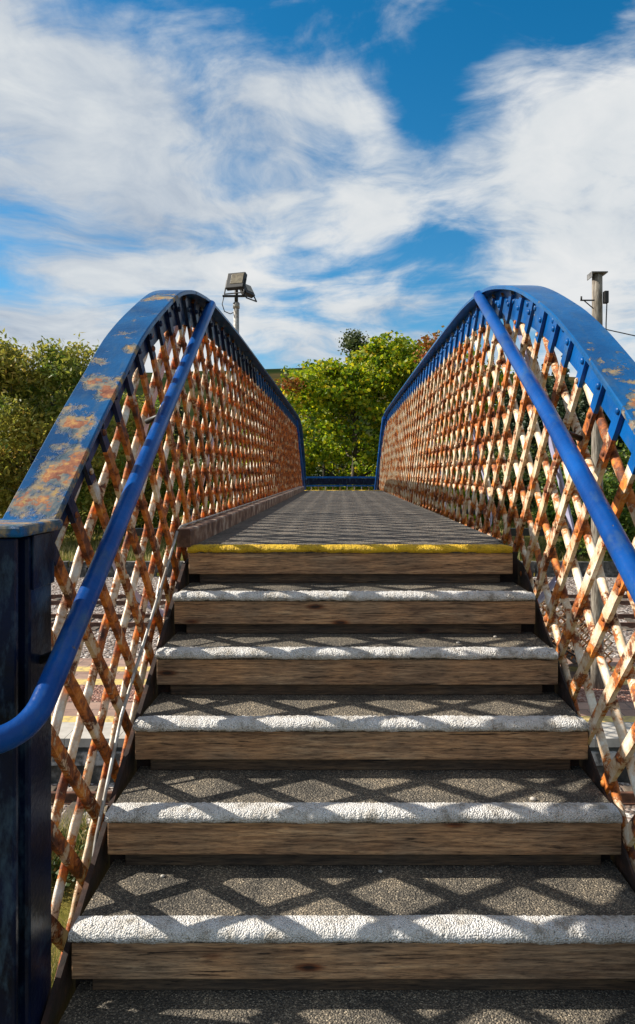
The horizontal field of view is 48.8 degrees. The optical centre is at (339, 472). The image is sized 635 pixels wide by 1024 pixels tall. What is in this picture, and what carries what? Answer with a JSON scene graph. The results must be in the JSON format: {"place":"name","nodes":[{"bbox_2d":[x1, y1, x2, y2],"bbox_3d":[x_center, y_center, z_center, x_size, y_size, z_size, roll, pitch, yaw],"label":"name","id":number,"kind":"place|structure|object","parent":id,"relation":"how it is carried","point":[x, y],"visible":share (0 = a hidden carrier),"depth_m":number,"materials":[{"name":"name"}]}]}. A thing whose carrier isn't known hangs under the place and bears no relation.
{"place":"outdoors","nodes":[
{"label":"outdoors","id":0,"kind":"place"},
{"bbox_2d":[51,792,108,988],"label":"dry grass","id":1,"kind":"structure","parent":0,"point":[55,957],"depth_m":7.94,"materials":[{"name":"beige plant"}]},
{"bbox_2d":[0,368,612,969],"bbox_3d":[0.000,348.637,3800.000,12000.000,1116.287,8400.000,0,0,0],"label":"ground","id":2,"kind":"structure","parent":0,"point":[70,888],"depth_m":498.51,"materials":[{"name":"green plant"}]},
{"bbox_2d":[51,825,90,893],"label":"bramble undergrowth","id":3,"kind":"object","parent":2,"relation":"on","point":[69,877],"visible":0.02,"depth_m":7.89,"materials":[{"name":"green plant"}]},
{"bbox_2d":[0,328,174,539],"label":"broadleaf tree","id":4,"kind":"object","parent":2,"relation":"on","point":[29,422],"visible":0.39,"depth_m":41.97,"materials":[{"name":"green plant"}]},
{"bbox_2d":[81,516,159,534],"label":"broadleaf tree","id":5,"kind":"object","parent":2,"relation":"on","point":[100,532],"visible":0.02,"depth_m":52.17,"materials":[{"name":"green plant"}]},
{"bbox_2d":[78,392,197,527],"bbox_3d":[-14.616,-0.792,47.966,10.725,11.276,8.151,0,0,0],"label":"willow tree","id":6,"kind":"object","parent":2,"relation":"on","point":[148,491],"visible":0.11,"depth_m":47.32,"materials":[{"name":"green plant"}]},
{"bbox_2d":[173,422,182,460],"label":"conifer tree","id":7,"kind":"object","parent":2,"relation":"on","point":[175,432],"visible":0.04,"depth_m":94.48,"materials":[{"name":"green plant"}]},
{"bbox_2d":[152,456,213,524],"bbox_3d":[-13.368,1.772,58.016,7.575,6.464,7.581,0,0,39],"label":"broadleaf tree","id":8,"kind":"object","parent":2,"relation":"on","point":[186,491],"visible":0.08,"depth_m":56.01,"materials":[{"name":"green plant"}]},
{"bbox_2d":[179,406,188,444],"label":"conifer tree","id":9,"kind":"object","parent":2,"relation":"on","point":[181,412],"visible":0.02,"depth_m":114.06,"materials":[{"name":"green plant"}]},
{"bbox_2d":[199,408,205,439],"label":"conifer tree","id":10,"kind":"object","parent":2,"relation":"on","point":[200,416],"visible":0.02,"depth_m":114.25,"materials":[{"name":"green plant"}]},
{"bbox_2d":[186,420,221,504],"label":"conifer tree","id":11,"kind":"object","parent":2,"relation":"on","point":[196,438],"visible":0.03,"depth_m":79.94,"materials":[{"name":"green plant"}]},
{"bbox_2d":[204,412,219,500],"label":"conifer tree","id":12,"kind":"object","parent":2,"relation":"on","point":[208,419],"visible":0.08,"depth_m":97.38,"materials":[{"name":"green plant"}]},
{"bbox_2d":[185,442,244,503],"bbox_3d":[-9.403,1.173,58.113,7.858,7.917,7.864,0,0,-33],"label":"broadleaf tree","id":13,"kind":"object","parent":2,"relation":"on","point":[215,467],"visible":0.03,"depth_m":56.30,"materials":[{"name":"green plant"}]},
{"bbox_2d":[211,399,219,443],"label":"conifer tree","id":14,"kind":"object","parent":2,"relation":"on","point":[212,400],"visible":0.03,"depth_m":113.21,"materials":[{"name":"green plant"}]},
{"bbox_2d":[211,474,230,496],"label":"broadleaf tree","id":15,"kind":"object","parent":2,"relation":"on","point":[219,482],"depth_m":53.58,"materials":[{"name":"green plant"}]},
{"bbox_2d":[0,285,634,1023],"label":"footbridge","id":16,"kind":"object","parent":2,"relation":"on","point":[324,721],"visible":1,"depth_m":2.30,"materials":[{"name":"blue paint"}]},
{"bbox_2d":[305,411,343,475],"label":"birch tree","id":17,"kind":"object","parent":2,"relation":"on","point":[324,449],"visible":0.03,"depth_m":50.90,"materials":[{"name":"green plant"}]},
{"bbox_2d":[306,460,348,487],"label":"broadleaf tree","id":18,"kind":"object","parent":2,"relation":"on","point":[320,470],"visible":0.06,"depth_m":52.28,"materials":[{"name":"green plant"}]},
{"bbox_2d":[54,561,618,576],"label":"retaining wall","id":19,"kind":"structure","parent":2,"relation":"on","point":[610,569],"depth_m":35.98,"materials":[{"name":"stone"}]},
{"bbox_2d":[51,747,629,783],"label":"platform","id":20,"kind":"structure","parent":2,"relation":"on","point":[56,771],"depth_m":12.07,"materials":[{"name":"concrete"}]},
{"bbox_2d":[51,702,634,715],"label":"platform paving","id":21,"kind":"structure","parent":20,"relation":"on","point":[627,708],"depth_m":13.60,"materials":[{"name":"grey concrete"}]},
{"bbox_2d":[51,716,634,721],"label":"platform yellow line","id":22,"kind":"object","parent":21,"relation":"on","point":[585,718],"depth_m":13.09,"materials":[{"name":"paint"}]},
{"bbox_2d":[51,751,634,765],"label":"platform wall band","id":23,"kind":"object","parent":20,"relation":"attached to","point":[81,758],"depth_m":11.99,"materials":[{"name":"grey concrete"}]},
{"bbox_2d":[59,722,633,746],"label":"platform coping","id":24,"kind":"object","parent":20,"relation":"on","point":[67,729],"visible":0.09,"depth_m":12.22,"materials":[{"name":"concrete"}]},
{"bbox_2d":[67,685,632,701],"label":"platform chippings","id":25,"kind":"object","parent":20,"relation":"on","point":[624,694],"depth_m":14.50,"materials":[{"name":"grey gravel"}]},
{"bbox_2d":[580,271,608,688],"bbox_3d":[5.420,0.150,15.000,0.600,8.880,0.300,0,0,0],"label":"telegraph pole","id":26,"kind":"object","parent":25,"relation":"on","point":[600,297],"visible":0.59,"depth_m":14.90,"materials":[{"name":"brown wood"}]},
{"bbox_2d":[607,329,634,335],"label":"overhead wire","id":27,"kind":"object","parent":26,"relation":"attached to","point":[620,332],"visible":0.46,"depth_m":15.04,"materials":[{"name":"black metal"}]},
{"bbox_2d":[75,658,634,678],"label":"platform paving","id":28,"kind":"structure","parent":20,"relation":"on","point":[84,662],"depth_m":16.70,"materials":[{"name":"grey concrete"}]},
{"bbox_2d":[222,272,256,497],"bbox_3d":[-2.481,-0.113,17.038,0.682,9.426,0.726,0,0,22],"label":"floodlight mast","id":29,"kind":"object","parent":28,"relation":"on","point":[235,282],"visible":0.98,"depth_m":16.92,"materials":[{"name":"metal"}]},
{"bbox_2d":[76,679,627,684],"bbox_3d":[0.000,4.596,15.385,90.000,0.001,0.430,0,0,0],"label":"platform yellow line","id":30,"kind":"object","parent":28,"relation":"on","point":[98,681],"depth_m":15.41,"materials":[{"name":"paint"}]},
{"bbox_2d":[76,667,634,670],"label":"platform yellow line","id":31,"kind":"object","parent":28,"relation":"on","point":[148,668],"depth_m":16.43,"materials":[{"name":"paint"}]},
{"bbox_2d":[51,576,634,657],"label":"ballast bed","id":32,"kind":"object","parent":2,"relation":"on","point":[570,585],"visible":0.05,"depth_m":26.79,"materials":[{"name":"grey gravel"}]},
{"bbox_2d":[51,594,630,607],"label":"railway track","id":33,"kind":"structure","parent":32,"relation":"on","point":[56,598],"depth_m":29.06,"materials":[{"name":"metal"}]},
{"bbox_2d":[51,614,634,630],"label":"railway track","id":34,"kind":"structure","parent":32,"relation":"on","point":[625,626],"depth_m":24.17,"materials":[{"name":"metal"}]},
{"bbox_2d":[51,782,634,828],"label":"ballast bed","id":35,"kind":"object","parent":2,"relation":"on","point":[629,811],"visible":0.06,"depth_m":11.21,"materials":[{"name":"grey gravel"}]},
{"bbox_2d":[51,786,634,844],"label":"railway track","id":36,"kind":"structure","parent":35,"relation":"on","point":[627,795],"depth_m":11.31,"materials":[{"name":"gravel"}]},
{"bbox_2d":[59,515,633,560],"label":"meadow grass","id":37,"kind":"structure","parent":2,"relation":"on","point":[74,543],"depth_m":42.28,"materials":[{"name":"green plant"}]},
{"bbox_2d":[200,325,513,527],"bbox_3d":[1.126,-1.680,43.648,19.700,14.355,12.834,0,0,0],"label":"maple tree","id":38,"kind":"object","parent":2,"relation":"on","point":[384,366],"visible":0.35,"depth_m":40.73,"materials":[{"name":"green plant"}]},
{"bbox_2d":[335,328,387,471],"bbox_3d":[1.481,-2.928,50.551,5.698,15.254,4.434,0,0,0],"label":"birch tree","id":39,"kind":"object","parent":2,"relation":"on","point":[353,341],"visible":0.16,"depth_m":50.07,"materials":[{"name":"green plant"}]},
{"bbox_2d":[460,390,475,453],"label":"conifer tree","id":40,"kind":"object","parent":2,"relation":"on","point":[467,433],"depth_m":88.29,"materials":[{"name":"green plant"}]},
{"bbox_2d":[447,444,508,519],"bbox_3d":[10.551,1.272,57.248,7.287,7.694,7.282,0,0,-5],"label":"broadleaf tree","id":41,"kind":"object","parent":2,"relation":"on","point":[490,474],"visible":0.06,"depth_m":55.47,"materials":[{"name":"green plant"}]},
{"bbox_2d":[478,397,495,446],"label":"conifer tree","id":42,"kind":"object","parent":2,"relation":"on","point":[482,431],"visible":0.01,"depth_m":85.80,"materials":[{"name":"green plant"}]},
{"bbox_2d":[467,489,511,531],"bbox_3d":[8.469,2.896,46.870,6.040,4.231,5.923,0,0,13],"label":"hawthorn bush","id":43,"kind":"object","parent":2,"relation":"on","point":[478,499],"visible":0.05,"depth_m":47.09,"materials":[{"name":"green plant"}]},
{"bbox_2d":[466,444,539,520],"bbox_3d":[14.296,1.197,62.677,9.123,7.718,9.116,0,0,-18],"label":"broadleaf tree","id":44,"kind":"object","parent":2,"relation":"on","point":[513,475],"visible":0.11,"depth_m":59.92,"materials":[{"name":"green plant"}]},
{"bbox_2d":[491,371,514,452],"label":"conifer tree","id":45,"kind":"object","parent":2,"relation":"on","point":[500,424],"visible":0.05,"depth_m":83.67,"materials":[{"name":"green plant"}]},
{"bbox_2d":[496,396,530,508],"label":"conifer tree","id":46,"kind":"object","parent":2,"relation":"on","point":[512,425],"visible":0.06,"depth_m":79.56,"materials":[{"name":"green plant"}]},
{"bbox_2d":[516,383,520,407],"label":"conifer tree","id":47,"kind":"object","parent":2,"relation":"on","point":[518,397],"visible":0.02,"depth_m":90.00,"materials":[{"name":"green plant"}]},
{"bbox_2d":[518,381,524,417],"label":"conifer tree","id":48,"kind":"object","parent":2,"relation":"on","point":[521,393],"depth_m":100.83,"materials":[{"name":"green plant"}]},
{"bbox_2d":[511,408,543,509],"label":"conifer tree","id":49,"kind":"object","parent":2,"relation":"on","point":[526,419],"visible":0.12,"depth_m":77.34,"materials":[{"name":"green plant"}]},
{"bbox_2d":[523,404,542,444],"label":"conifer tree","id":50,"kind":"object","parent":2,"relation":"on","point":[539,420],"visible":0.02,"depth_m":89.07,"materials":[{"name":"green plant"}]},
{"bbox_2d":[533,375,555,498],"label":"conifer tree","id":51,"kind":"object","parent":2,"relation":"on","point":[552,382],"visible":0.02,"depth_m":77.87,"materials":[{"name":"green plant"}]},
{"bbox_2d":[540,364,550,429],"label":"conifer tree","id":52,"kind":"object","parent":2,"relation":"on","point":[547,386],"visible":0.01,"depth_m":90.81,"materials":[{"name":"green plant"}]},
{"bbox_2d":[546,356,575,494],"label":"conifer tree","id":53,"kind":"object","parent":2,"relation":"on","point":[560,409],"visible":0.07,"depth_m":71.95,"materials":[{"name":"green plant"}]},
{"bbox_2d":[523,443,614,526],"bbox_3d":[18.078,1.370,53.884,7.290,7.556,7.296,0,0,-12],"label":"broadleaf tree","id":54,"kind":"object","parent":2,"relation":"on","point":[542,475],"visible":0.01,"depth_m":53.89,"materials":[{"name":"green plant"}]},
{"bbox_2d":[575,403,583,445],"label":"conifer tree","id":55,"kind":"object","parent":2,"relation":"on","point":[578,413],"visible":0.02,"depth_m":77.08,"materials":[{"name":"green plant"}]},
{"bbox_2d":[526,462,634,556],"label":"hawthorn bush","id":56,"kind":"object","parent":2,"relation":"on","point":[609,489],"visible":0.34,"depth_m":37.30,"materials":[{"name":"green plant"}]},
{"bbox_2d":[579,389,589,428],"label":"conifer tree","id":57,"kind":"object","parent":2,"relation":"on","point":[584,406],"visible":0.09,"depth_m":81.72,"materials":[{"name":"green plant"}]},
{"bbox_2d":[587,410,622,474],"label":"conifer tree","id":58,"kind":"object","parent":2,"relation":"on","point":[608,420],"visible":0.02,"depth_m":72.08,"materials":[{"name":"green plant"}]},
{"bbox_2d":[588,446,632,487],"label":"broadleaf tree","id":59,"kind":"object","parent":2,"relation":"on","point":[609,466],"visible":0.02,"depth_m":58.40,"materials":[{"name":"green plant"}]},
{"bbox_2d":[607,435,626,470],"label":"conifer tree","id":60,"kind":"object","parent":2,"relation":"on","point":[619,439],"visible":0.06,"depth_m":72.32,"materials":[{"name":"green plant"}]},
{"bbox_2d":[610,439,634,540],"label":"hawthorn bush","id":61,"kind":"object","parent":2,"relation":"on","point":[624,457],"visible":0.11,"depth_m":40.68,"materials":[{"name":"green plant"}]},
{"bbox_2d":[0,0,634,376],"label":"sky","id":62,"kind":"structure","parent":0,"point":[375,167],"materials":[{"name":"blue"}]}
]}

